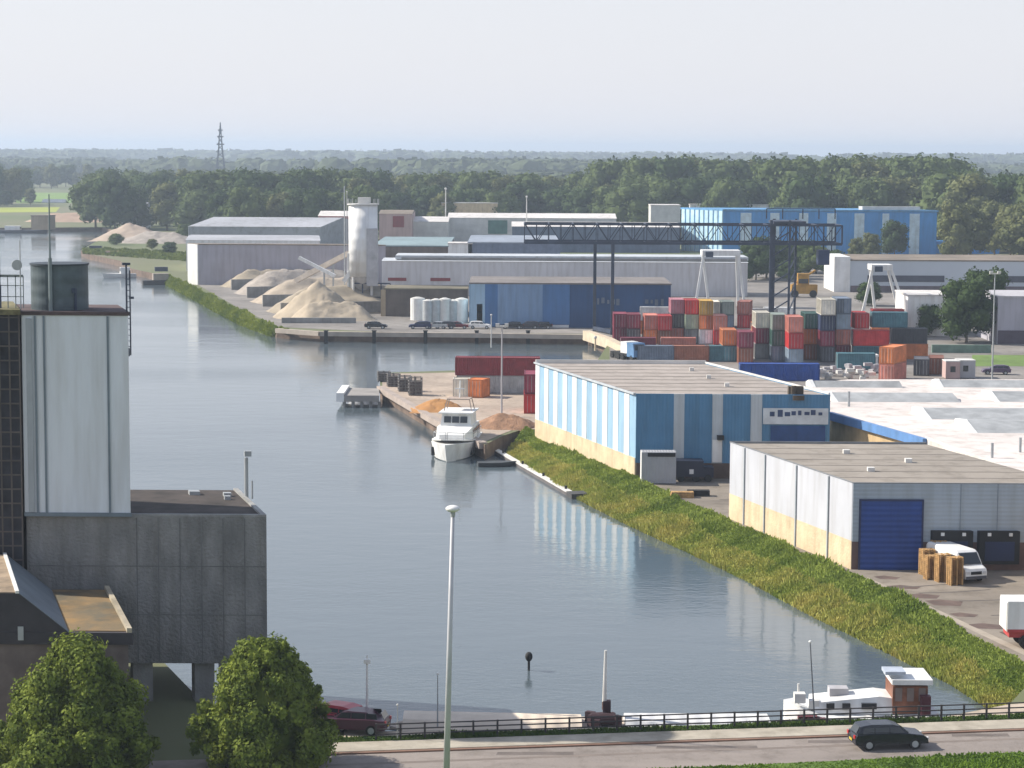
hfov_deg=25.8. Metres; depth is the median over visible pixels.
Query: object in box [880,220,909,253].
broadleaf tree
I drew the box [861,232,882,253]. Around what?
broadleaf tree
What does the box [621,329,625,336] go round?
door
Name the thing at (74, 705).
leafy tree
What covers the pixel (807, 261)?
broadleaf tree
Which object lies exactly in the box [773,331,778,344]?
door
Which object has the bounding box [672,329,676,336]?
door
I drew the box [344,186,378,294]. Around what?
cement silo
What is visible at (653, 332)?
door
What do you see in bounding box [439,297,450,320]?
storage tank
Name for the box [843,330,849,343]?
door
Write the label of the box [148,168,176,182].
broadleaf tree
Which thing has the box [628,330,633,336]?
door
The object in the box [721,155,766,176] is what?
broadleaf tree
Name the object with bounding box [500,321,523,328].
parked car
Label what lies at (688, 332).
door
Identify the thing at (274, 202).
broadleaf tree
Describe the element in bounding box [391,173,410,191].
broadleaf tree
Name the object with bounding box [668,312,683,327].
shipping container
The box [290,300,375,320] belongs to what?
sand heap
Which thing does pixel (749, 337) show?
door
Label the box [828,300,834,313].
door
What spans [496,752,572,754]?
asphalt patch
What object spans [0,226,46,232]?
moored boat
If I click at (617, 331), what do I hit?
door
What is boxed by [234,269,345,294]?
sand heap
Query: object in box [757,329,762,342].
door
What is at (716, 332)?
door
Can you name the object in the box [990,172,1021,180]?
broadleaf tree
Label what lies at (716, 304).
door
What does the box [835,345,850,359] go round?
shipping container
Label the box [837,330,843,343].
door
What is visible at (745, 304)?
door
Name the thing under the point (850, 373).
crate pile
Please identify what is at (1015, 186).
broadleaf tree
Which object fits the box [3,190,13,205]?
broadleaf tree
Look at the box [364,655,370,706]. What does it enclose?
camera pole
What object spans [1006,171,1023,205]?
broadleaf tree
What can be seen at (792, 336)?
door
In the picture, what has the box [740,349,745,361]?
door
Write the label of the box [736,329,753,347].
shipping container
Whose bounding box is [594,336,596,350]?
bollard post
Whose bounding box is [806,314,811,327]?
door
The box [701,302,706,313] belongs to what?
door
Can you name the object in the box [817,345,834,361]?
shipping container
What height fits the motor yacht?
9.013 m
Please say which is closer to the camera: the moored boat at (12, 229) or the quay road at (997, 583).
the quay road at (997, 583)
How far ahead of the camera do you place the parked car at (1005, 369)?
353.78 m
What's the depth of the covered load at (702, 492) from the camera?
227.71 m
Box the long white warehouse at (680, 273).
[382,253,747,296]
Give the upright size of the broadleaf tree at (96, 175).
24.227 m
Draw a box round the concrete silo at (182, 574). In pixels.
[23,451,266,704]
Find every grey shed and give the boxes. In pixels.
[187,243,385,284]
[977,290,1023,343]
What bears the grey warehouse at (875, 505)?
on the quay road at (997, 583)
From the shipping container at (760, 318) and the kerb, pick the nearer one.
the kerb
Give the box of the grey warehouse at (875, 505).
[729,441,1023,569]
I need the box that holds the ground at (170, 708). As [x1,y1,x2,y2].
[0,156,1023,760]
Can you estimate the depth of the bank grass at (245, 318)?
500.11 m
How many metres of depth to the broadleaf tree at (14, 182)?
1365.58 m
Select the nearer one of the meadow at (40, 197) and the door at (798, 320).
the door at (798, 320)
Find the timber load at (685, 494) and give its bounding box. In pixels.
[670,491,693,497]
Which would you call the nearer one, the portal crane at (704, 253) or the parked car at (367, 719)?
the parked car at (367, 719)
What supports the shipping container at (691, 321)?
on the shipping container at (690, 332)
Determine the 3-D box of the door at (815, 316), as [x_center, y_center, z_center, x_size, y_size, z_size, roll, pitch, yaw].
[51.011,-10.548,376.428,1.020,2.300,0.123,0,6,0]
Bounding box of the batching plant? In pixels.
[354,283,390,298]
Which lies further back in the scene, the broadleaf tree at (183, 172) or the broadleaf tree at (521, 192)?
the broadleaf tree at (183, 172)
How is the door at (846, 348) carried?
in the shipping container at (842, 348)
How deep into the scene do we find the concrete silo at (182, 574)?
141.07 m
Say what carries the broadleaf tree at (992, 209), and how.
on the ground at (170, 708)
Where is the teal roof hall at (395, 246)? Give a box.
[378,237,453,257]
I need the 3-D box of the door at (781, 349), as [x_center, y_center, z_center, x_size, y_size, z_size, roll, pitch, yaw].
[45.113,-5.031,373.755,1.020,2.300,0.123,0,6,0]
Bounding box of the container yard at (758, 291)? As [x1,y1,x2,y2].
[199,268,1023,385]
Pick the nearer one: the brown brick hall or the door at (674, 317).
the door at (674, 317)
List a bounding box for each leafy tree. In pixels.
[0,627,160,767]
[185,631,341,767]
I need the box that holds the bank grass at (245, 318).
[164,274,289,336]
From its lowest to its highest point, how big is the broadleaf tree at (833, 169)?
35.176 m
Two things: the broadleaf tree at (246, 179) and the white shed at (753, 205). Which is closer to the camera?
the white shed at (753, 205)
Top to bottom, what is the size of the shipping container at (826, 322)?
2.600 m
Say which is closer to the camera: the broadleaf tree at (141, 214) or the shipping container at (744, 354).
the shipping container at (744, 354)
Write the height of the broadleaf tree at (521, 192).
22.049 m
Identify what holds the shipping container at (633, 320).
on the shipping container at (633, 332)
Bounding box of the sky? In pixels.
[0,0,1023,155]
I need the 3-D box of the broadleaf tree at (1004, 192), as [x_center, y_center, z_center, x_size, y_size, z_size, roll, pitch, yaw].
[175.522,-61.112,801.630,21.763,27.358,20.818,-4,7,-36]
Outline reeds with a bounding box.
[505,438,1017,707]
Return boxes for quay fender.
[324,330,328,343]
[372,330,376,343]
[423,330,427,343]
[474,330,478,343]
[526,330,529,343]
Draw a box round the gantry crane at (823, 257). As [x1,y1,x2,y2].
[524,208,842,334]
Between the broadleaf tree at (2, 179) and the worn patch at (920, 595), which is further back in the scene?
the broadleaf tree at (2, 179)
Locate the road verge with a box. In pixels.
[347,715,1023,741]
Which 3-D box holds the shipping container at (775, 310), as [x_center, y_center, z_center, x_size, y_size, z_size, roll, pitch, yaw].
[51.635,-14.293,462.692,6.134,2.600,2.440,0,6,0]
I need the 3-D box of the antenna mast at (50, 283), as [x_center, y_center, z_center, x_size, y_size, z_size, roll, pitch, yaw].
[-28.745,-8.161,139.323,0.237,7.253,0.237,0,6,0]
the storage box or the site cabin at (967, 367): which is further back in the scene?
the site cabin at (967, 367)
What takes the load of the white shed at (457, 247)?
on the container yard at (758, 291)
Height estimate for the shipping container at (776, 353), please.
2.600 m
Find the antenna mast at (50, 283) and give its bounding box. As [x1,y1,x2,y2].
[48,194,52,310]
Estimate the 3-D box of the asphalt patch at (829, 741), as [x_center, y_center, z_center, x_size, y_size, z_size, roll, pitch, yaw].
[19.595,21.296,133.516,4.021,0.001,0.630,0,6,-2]
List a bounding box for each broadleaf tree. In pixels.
[0,171,7,190]
[0,191,7,205]
[1,166,25,204]
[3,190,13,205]
[19,167,34,201]
[24,188,36,204]
[29,169,42,184]
[33,165,45,185]
[42,163,61,188]
[50,170,65,187]
[57,163,77,186]
[66,177,109,227]
[70,171,114,200]
[89,166,127,179]
[89,176,140,228]
[94,183,154,227]
[107,233,124,244]
[119,168,145,176]
[129,180,158,224]
[130,172,170,183]
[145,179,168,224]
[146,238,158,248]
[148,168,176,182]
[148,181,182,229]
[162,241,177,252]
[168,168,230,226]
[176,168,197,178]
[176,223,190,235]
[199,177,227,220]
[204,190,229,219]
[220,184,267,216]
[221,169,281,195]
[222,166,259,190]
[260,171,296,190]
[260,183,306,211]
[264,190,292,216]
[278,186,331,216]
[284,166,330,190]
[296,166,340,192]
[328,166,372,192]
[328,191,349,210]
[342,183,389,230]
[347,176,373,190]
[349,167,393,193]
[376,189,400,209]
[386,190,421,215]
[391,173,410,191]
[401,174,419,192]
[403,172,452,192]
[410,184,448,215]
[424,173,451,193]
[427,191,456,216]
[435,170,466,188]
[448,171,492,195]
[449,188,483,201]
[456,169,504,185]
[463,187,490,196]
[479,190,525,212]
[491,174,515,192]
[499,181,542,212]
[514,170,558,192]
[538,186,575,212]
[542,175,566,187]
[558,185,594,212]
[564,170,586,190]
[572,173,589,191]
[577,158,627,191]
[587,184,623,212]
[588,183,612,212]
[602,183,650,221]
[604,154,642,163]
[611,172,669,192]
[615,156,657,184]
[621,157,633,165]
[640,177,692,210]
[649,154,700,179]
[672,175,718,229]
[675,154,709,161]
[687,158,702,169]
[688,156,756,182]
[696,176,750,207]
[708,175,742,188]
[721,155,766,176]
[733,178,764,207]
[738,240,777,279]
[745,254,754,280]
[747,159,758,175]
[750,155,821,199]
[752,235,787,277]
[754,155,813,176]
[758,184,781,207]
[769,184,786,207]
[771,154,819,162]
[775,260,801,281]
[779,174,841,207]
[785,245,797,260]
[791,239,816,271]
[798,246,827,273]
[814,153,874,184]
[817,249,844,271]
[831,180,853,207]
[835,183,852,207]
[836,174,880,185]
[843,177,895,207]
[846,237,864,253]
[851,158,890,179]
[854,281,882,305]
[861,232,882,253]
[867,155,879,163]
[875,175,907,205]
[876,155,897,168]
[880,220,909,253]
[885,156,915,175]
[888,155,950,187]
[892,176,921,205]
[906,153,948,172]
[907,152,961,161]
[909,169,988,239]
[916,304,941,334]
[935,156,990,178]
[935,277,997,341]
[936,172,999,229]
[936,199,976,254]
[945,168,979,177]
[955,203,993,254]
[959,265,1011,289]
[979,200,1007,254]
[987,175,1019,249]
[990,169,1023,180]
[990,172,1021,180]
[990,203,1019,254]
[997,202,1023,254]
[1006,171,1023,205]
[1008,177,1021,204]
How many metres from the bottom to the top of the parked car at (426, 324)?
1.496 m
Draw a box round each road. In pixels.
[144,731,1023,767]
[654,478,1023,660]
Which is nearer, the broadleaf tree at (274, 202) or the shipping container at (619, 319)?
the shipping container at (619, 319)
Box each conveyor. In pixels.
[294,250,348,285]
[298,256,335,284]
[342,270,349,286]
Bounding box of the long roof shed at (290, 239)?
[186,235,320,270]
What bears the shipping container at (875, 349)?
on the container yard at (758, 291)
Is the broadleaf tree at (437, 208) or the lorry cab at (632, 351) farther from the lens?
the broadleaf tree at (437, 208)
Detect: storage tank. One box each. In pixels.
[410,297,424,319]
[423,299,431,322]
[431,298,439,322]
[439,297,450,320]
[450,299,456,320]
[456,297,467,322]
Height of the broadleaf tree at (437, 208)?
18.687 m
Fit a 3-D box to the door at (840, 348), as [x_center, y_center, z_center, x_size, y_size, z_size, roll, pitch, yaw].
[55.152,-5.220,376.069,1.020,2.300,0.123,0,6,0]
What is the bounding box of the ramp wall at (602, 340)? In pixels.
[583,330,620,350]
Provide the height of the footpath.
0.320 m
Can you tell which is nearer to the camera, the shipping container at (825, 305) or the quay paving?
the quay paving
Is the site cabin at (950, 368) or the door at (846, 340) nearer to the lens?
the site cabin at (950, 368)
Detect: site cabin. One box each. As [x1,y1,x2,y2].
[942,359,960,378]
[955,358,975,377]
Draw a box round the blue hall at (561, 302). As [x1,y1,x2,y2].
[469,276,671,327]
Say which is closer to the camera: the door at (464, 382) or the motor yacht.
the motor yacht
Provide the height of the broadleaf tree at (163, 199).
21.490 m
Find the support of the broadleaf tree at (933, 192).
on the ground at (170, 708)
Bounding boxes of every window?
[799,279,807,283]
[867,275,943,281]
[950,366,955,371]
[1006,276,1023,282]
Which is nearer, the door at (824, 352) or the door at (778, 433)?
the door at (778, 433)
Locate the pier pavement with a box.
[382,372,534,440]
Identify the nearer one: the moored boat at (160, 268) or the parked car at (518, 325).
the parked car at (518, 325)
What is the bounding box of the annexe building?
[0,553,132,752]
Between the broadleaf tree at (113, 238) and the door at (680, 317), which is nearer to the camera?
the door at (680, 317)
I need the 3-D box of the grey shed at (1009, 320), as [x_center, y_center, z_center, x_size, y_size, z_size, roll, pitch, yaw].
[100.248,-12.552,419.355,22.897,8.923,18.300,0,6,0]
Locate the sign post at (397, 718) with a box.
[396,704,398,737]
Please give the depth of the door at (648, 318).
406.28 m
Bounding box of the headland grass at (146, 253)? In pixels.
[82,246,185,260]
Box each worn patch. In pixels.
[874,575,899,578]
[889,585,919,588]
[909,593,939,598]
[926,599,961,605]
[951,612,976,616]
[969,623,1002,628]
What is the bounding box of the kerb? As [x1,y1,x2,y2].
[331,728,1023,754]
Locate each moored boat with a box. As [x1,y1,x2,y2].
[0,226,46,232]
[102,267,135,277]
[142,273,168,284]
[154,267,167,270]
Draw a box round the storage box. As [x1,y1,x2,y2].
[640,450,675,483]
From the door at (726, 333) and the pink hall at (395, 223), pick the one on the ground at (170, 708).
the pink hall at (395, 223)
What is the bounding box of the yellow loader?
[790,270,817,297]
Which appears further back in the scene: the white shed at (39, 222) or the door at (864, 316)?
the white shed at (39, 222)
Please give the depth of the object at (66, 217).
1056.05 m
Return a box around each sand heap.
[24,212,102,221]
[90,223,152,240]
[122,231,187,243]
[221,269,309,287]
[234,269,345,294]
[250,277,383,303]
[267,285,385,313]
[273,280,344,318]
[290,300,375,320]
[409,398,460,412]
[479,413,534,430]
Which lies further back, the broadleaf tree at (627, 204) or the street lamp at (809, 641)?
the broadleaf tree at (627, 204)
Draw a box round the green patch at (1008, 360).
[972,355,1023,365]
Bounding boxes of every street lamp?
[436,672,438,726]
[443,505,459,767]
[490,314,491,347]
[496,323,508,412]
[808,640,814,717]
[989,271,1000,378]
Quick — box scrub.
[515,426,1023,700]
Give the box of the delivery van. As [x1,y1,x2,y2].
[926,541,986,580]
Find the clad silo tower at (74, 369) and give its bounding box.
[16,263,133,516]
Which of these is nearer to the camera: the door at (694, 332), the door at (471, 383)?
the door at (471, 383)
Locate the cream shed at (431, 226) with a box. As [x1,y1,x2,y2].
[413,216,449,236]
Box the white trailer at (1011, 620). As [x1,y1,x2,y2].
[999,595,1023,648]
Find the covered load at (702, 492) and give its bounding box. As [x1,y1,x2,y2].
[687,489,709,496]
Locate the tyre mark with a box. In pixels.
[901,584,946,586]
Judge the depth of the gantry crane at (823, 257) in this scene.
425.06 m
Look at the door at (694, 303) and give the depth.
408.17 m
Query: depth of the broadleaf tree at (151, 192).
1002.67 m
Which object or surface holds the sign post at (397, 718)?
on the road verge
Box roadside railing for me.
[375,702,1023,739]
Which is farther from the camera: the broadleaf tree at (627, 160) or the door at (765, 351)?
the broadleaf tree at (627, 160)
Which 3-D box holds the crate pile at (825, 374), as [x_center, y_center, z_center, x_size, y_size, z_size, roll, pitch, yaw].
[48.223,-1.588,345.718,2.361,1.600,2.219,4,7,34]
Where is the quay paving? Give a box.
[344,703,1023,736]
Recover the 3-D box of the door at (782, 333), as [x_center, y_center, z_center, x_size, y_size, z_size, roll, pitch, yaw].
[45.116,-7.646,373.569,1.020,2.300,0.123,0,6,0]
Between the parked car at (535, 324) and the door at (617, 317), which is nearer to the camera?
the door at (617, 317)
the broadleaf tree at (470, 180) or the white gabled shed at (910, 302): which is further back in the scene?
the broadleaf tree at (470, 180)
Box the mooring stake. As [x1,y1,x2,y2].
[525,652,532,670]
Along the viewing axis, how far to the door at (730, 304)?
443.82 m
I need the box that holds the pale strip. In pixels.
[865,577,1023,654]
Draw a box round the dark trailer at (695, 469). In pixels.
[676,458,713,481]
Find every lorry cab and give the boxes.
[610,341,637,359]
[616,342,644,359]
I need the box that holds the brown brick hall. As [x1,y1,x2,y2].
[381,285,468,315]
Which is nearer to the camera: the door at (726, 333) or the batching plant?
the door at (726, 333)
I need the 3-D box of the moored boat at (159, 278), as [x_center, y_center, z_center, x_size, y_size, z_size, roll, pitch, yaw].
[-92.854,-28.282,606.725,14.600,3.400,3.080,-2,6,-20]
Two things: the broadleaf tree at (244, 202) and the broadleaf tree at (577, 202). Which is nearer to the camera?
the broadleaf tree at (244, 202)
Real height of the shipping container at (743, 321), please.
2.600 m
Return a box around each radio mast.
[215,122,225,169]
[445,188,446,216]
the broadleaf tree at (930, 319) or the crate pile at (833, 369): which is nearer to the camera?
the crate pile at (833, 369)
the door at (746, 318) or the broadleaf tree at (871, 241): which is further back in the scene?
the broadleaf tree at (871, 241)
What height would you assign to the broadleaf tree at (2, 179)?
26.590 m
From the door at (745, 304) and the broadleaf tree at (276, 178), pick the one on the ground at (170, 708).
the broadleaf tree at (276, 178)
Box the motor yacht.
[431,380,481,461]
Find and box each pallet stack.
[918,548,935,574]
[923,554,934,579]
[934,553,951,582]
[946,556,963,585]
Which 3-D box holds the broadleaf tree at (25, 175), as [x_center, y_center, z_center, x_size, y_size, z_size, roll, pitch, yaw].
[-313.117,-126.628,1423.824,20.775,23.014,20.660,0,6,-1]
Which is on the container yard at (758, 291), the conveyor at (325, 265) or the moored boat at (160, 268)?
the conveyor at (325, 265)
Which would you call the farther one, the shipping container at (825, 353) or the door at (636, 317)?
the door at (636, 317)
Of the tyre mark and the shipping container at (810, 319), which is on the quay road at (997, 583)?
the tyre mark
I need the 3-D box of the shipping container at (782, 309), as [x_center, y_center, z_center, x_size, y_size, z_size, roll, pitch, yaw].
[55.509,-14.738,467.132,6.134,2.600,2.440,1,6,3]
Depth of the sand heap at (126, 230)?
847.74 m
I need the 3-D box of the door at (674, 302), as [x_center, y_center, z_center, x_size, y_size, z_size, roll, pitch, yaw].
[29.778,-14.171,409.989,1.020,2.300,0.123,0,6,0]
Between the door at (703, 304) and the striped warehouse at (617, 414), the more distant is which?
the door at (703, 304)
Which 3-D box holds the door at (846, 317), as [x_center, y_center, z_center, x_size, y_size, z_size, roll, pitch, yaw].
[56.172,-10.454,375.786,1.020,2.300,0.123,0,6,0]
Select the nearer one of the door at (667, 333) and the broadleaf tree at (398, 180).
the door at (667, 333)
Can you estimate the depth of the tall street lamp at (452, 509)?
120.02 m
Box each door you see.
[393,216,403,226]
[454,380,460,395]
[462,380,467,395]
[468,380,474,396]
[475,380,480,396]
[477,304,481,320]
[488,220,506,233]
[525,395,532,412]
[526,375,533,392]
[533,395,534,412]
[615,315,620,326]
[615,329,620,340]
[621,315,625,326]
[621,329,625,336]
[628,315,633,327]
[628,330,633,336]
[634,315,639,327]
[634,330,639,336]
[645,316,650,328]
[645,330,650,336]
[651,316,656,328]
[651,330,656,336]
[659,331,664,343]
[660,317,664,329]
[665,317,670,329]
[665,331,670,336]
[672,300,677,312]
[672,315,676,326]
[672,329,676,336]
[677,315,682,326]
[677,329,682,336]
[678,300,682,312]
[686,301,691,313]
[686,315,691,327]
[686,330,690,336]
[691,330,696,341]
[692,301,697,313]
[692,315,697,327]
[700,316,705,328]
[700,330,705,342]
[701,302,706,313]
[706,316,711,328]
[706,330,711,342]
[707,302,711,313]
[714,302,718,313]
[715,317,720,328]
[715,331,719,343]
[721,317,726,326]
[723,302,727,313]
[724,331,729,344]
[724,347,729,360]
[728,302,732,313]
[728,316,732,326]
[730,331,735,344]
[730,347,736,360]
[738,302,742,313]
[738,316,742,326]
[740,333,745,346]
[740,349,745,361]
[743,302,747,313]
[743,316,748,326]
[746,333,752,346]
[746,349,751,361]
[756,344,761,357]
[757,314,762,326]
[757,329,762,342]
[762,345,768,357]
[763,314,768,326]
[763,329,768,342]
[770,426,824,441]
[773,315,779,328]
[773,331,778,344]
[773,347,778,360]
[779,331,784,344]
[779,347,784,360]
[780,315,784,328]
[790,318,795,331]
[790,334,795,347]
[790,350,795,362]
[796,318,802,331]
[796,334,802,347]
[796,350,801,362]
[805,330,811,342]
[805,345,810,358]
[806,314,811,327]
[811,345,816,358]
[812,314,817,327]
[812,330,816,342]
[821,316,827,329]
[821,332,827,345]
[821,347,827,360]
[822,300,828,313]
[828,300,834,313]
[828,316,833,329]
[828,332,833,345]
[828,347,833,360]
[837,315,843,327]
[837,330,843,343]
[837,346,843,351]
[838,299,843,312]
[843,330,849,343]
[844,299,850,312]
[844,315,849,328]
[844,346,849,351]
[856,314,861,327]
[858,499,923,569]
[862,314,867,327]
[880,348,886,362]
[880,365,885,378]
[886,365,892,378]
[887,348,892,362]
[915,360,921,374]
[920,695,930,714]
[921,360,927,374]
[929,359,935,372]
[936,359,941,373]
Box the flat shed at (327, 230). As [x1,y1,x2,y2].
[188,217,348,243]
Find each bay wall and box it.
[231,279,252,289]
[247,286,275,297]
[262,294,292,306]
[280,301,380,311]
[282,318,355,322]
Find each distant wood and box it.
[0,148,1023,164]
[0,155,1023,174]
[120,169,1023,179]
[132,155,727,175]
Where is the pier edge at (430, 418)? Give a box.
[377,386,486,448]
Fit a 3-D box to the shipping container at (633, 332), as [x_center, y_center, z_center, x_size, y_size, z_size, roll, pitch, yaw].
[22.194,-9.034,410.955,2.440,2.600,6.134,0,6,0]
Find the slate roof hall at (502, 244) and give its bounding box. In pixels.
[468,235,559,253]
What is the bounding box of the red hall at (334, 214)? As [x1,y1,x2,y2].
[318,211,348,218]
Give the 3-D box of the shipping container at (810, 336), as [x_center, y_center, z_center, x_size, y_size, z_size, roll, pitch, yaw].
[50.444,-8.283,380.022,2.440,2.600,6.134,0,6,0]
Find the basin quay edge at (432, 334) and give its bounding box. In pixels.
[275,328,582,338]
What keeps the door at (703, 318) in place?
in the shipping container at (705, 321)
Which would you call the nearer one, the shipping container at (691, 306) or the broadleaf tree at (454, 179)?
the shipping container at (691, 306)
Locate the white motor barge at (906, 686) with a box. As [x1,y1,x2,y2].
[783,666,937,720]
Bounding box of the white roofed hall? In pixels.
[806,379,1023,470]
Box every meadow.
[0,207,59,211]
[16,193,71,202]
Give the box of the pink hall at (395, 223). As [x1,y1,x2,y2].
[379,210,414,239]
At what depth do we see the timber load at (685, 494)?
226.60 m
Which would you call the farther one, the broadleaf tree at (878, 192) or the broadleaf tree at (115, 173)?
the broadleaf tree at (115, 173)
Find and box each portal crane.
[695,249,744,300]
[862,264,899,310]
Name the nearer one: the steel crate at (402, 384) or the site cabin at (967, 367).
the steel crate at (402, 384)
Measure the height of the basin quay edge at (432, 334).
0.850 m
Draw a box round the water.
[0,231,984,730]
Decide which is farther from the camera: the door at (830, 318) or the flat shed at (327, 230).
the flat shed at (327, 230)
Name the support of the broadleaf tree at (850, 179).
on the ground at (170, 708)
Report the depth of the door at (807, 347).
377.49 m
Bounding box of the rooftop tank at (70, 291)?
[29,261,88,310]
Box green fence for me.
[931,345,990,352]
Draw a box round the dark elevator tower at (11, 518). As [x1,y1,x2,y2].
[0,241,23,567]
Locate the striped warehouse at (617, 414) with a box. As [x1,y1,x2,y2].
[534,359,829,478]
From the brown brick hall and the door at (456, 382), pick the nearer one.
the door at (456, 382)
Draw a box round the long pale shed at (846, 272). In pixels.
[824,253,1023,291]
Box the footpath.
[329,719,1023,751]
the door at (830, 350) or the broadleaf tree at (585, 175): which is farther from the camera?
the broadleaf tree at (585, 175)
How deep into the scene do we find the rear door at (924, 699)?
141.58 m
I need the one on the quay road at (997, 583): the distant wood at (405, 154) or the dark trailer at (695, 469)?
the dark trailer at (695, 469)
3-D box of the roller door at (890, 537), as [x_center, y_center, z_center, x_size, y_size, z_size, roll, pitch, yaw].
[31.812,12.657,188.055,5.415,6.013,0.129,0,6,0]
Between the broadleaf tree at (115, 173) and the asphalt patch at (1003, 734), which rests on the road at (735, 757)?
the asphalt patch at (1003, 734)
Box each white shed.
[30,215,55,229]
[448,213,616,241]
[448,242,472,252]
[512,222,679,252]
[648,204,680,222]
[689,204,768,207]
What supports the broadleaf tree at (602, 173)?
on the ground at (170, 708)
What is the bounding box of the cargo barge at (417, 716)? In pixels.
[389,650,776,730]
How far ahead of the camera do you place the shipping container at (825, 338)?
373.08 m
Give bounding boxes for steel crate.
[377,370,390,381]
[387,373,400,386]
[398,375,411,391]
[408,376,422,395]
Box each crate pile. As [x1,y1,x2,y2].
[820,368,832,378]
[823,366,841,373]
[836,368,854,378]
[844,363,865,372]
[856,369,875,378]
[863,363,878,372]
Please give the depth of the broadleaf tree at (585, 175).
984.55 m
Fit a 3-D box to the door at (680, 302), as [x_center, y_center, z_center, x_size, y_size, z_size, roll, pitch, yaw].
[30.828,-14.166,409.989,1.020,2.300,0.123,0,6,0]
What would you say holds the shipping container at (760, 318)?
on the shipping container at (761, 335)
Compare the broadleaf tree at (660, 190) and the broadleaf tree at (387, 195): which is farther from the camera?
the broadleaf tree at (387, 195)
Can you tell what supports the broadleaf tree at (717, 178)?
on the ground at (170, 708)
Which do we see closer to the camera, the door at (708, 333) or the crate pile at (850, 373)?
the crate pile at (850, 373)
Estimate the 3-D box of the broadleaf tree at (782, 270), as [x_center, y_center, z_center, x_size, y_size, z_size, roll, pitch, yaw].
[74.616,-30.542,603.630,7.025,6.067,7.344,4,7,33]
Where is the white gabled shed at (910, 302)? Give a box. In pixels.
[895,290,946,335]
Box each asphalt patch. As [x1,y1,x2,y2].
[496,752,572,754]
[656,746,756,747]
[808,740,851,742]
[952,733,1008,735]
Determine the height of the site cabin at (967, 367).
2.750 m
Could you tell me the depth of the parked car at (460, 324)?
438.26 m
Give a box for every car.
[313,707,391,735]
[315,700,362,731]
[364,321,387,328]
[408,321,431,328]
[428,321,447,328]
[436,321,455,328]
[449,321,468,328]
[468,321,490,328]
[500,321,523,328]
[520,321,539,328]
[532,321,552,328]
[847,719,928,750]
[981,365,1010,374]
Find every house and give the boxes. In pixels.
[42,199,66,202]
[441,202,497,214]
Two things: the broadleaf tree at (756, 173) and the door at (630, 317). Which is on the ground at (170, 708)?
the broadleaf tree at (756, 173)
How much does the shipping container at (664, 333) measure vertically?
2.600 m
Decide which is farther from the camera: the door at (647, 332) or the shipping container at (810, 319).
the door at (647, 332)
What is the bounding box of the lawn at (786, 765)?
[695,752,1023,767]
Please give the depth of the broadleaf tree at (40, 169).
1951.70 m
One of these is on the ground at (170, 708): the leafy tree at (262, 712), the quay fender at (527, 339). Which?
the leafy tree at (262, 712)
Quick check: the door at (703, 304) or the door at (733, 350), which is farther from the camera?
the door at (703, 304)
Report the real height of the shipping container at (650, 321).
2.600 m
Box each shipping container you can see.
[453,377,469,396]
[455,356,539,375]
[456,375,523,393]
[468,377,489,397]
[524,370,535,393]
[524,394,534,413]
[612,311,626,327]
[612,326,626,340]
[620,337,655,345]
[626,312,640,328]
[627,329,640,336]
[637,345,673,359]
[640,306,668,320]
[642,327,657,343]
[643,313,657,329]
[657,314,671,329]
[657,330,671,344]
[660,337,695,344]
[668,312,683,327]
[669,297,683,313]
[672,328,683,336]
[672,345,708,361]
[683,298,698,314]
[684,314,698,328]
[684,328,697,342]
[698,299,712,314]
[698,315,712,328]
[698,328,712,343]
[705,345,722,361]
[712,329,719,344]
[713,300,719,313]
[713,313,727,329]
[719,300,733,314]
[719,327,736,345]
[720,344,736,361]
[727,315,733,326]
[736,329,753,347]
[736,347,752,363]
[737,300,752,314]
[737,313,751,327]
[738,362,819,380]
[752,308,777,311]
[752,310,769,327]
[752,326,768,343]
[753,343,768,358]
[764,307,792,313]
[769,328,784,345]
[769,344,784,361]
[770,312,786,329]
[784,314,803,332]
[784,347,802,362]
[785,331,803,348]
[801,311,817,328]
[803,328,816,343]
[803,344,816,359]
[816,297,835,314]
[817,313,834,330]
[817,329,834,346]
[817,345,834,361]
[832,296,851,313]
[835,314,850,328]
[835,329,850,344]
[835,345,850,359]
[835,352,875,369]
[851,311,869,328]
[851,329,889,345]
[852,345,879,361]
[870,308,903,310]
[870,311,907,327]
[878,361,906,378]
[879,344,906,363]
[889,327,927,343]
[890,343,927,358]
[913,356,929,375]
[928,355,943,374]
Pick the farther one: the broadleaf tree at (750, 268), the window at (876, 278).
the broadleaf tree at (750, 268)
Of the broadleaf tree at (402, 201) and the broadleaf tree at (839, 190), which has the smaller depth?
the broadleaf tree at (839, 190)
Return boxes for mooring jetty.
[336,385,380,406]
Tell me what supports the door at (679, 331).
in the shipping container at (677, 332)
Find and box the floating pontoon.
[495,449,588,498]
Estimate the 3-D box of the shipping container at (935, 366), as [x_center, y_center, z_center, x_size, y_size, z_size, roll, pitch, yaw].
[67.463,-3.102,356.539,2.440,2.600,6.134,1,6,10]

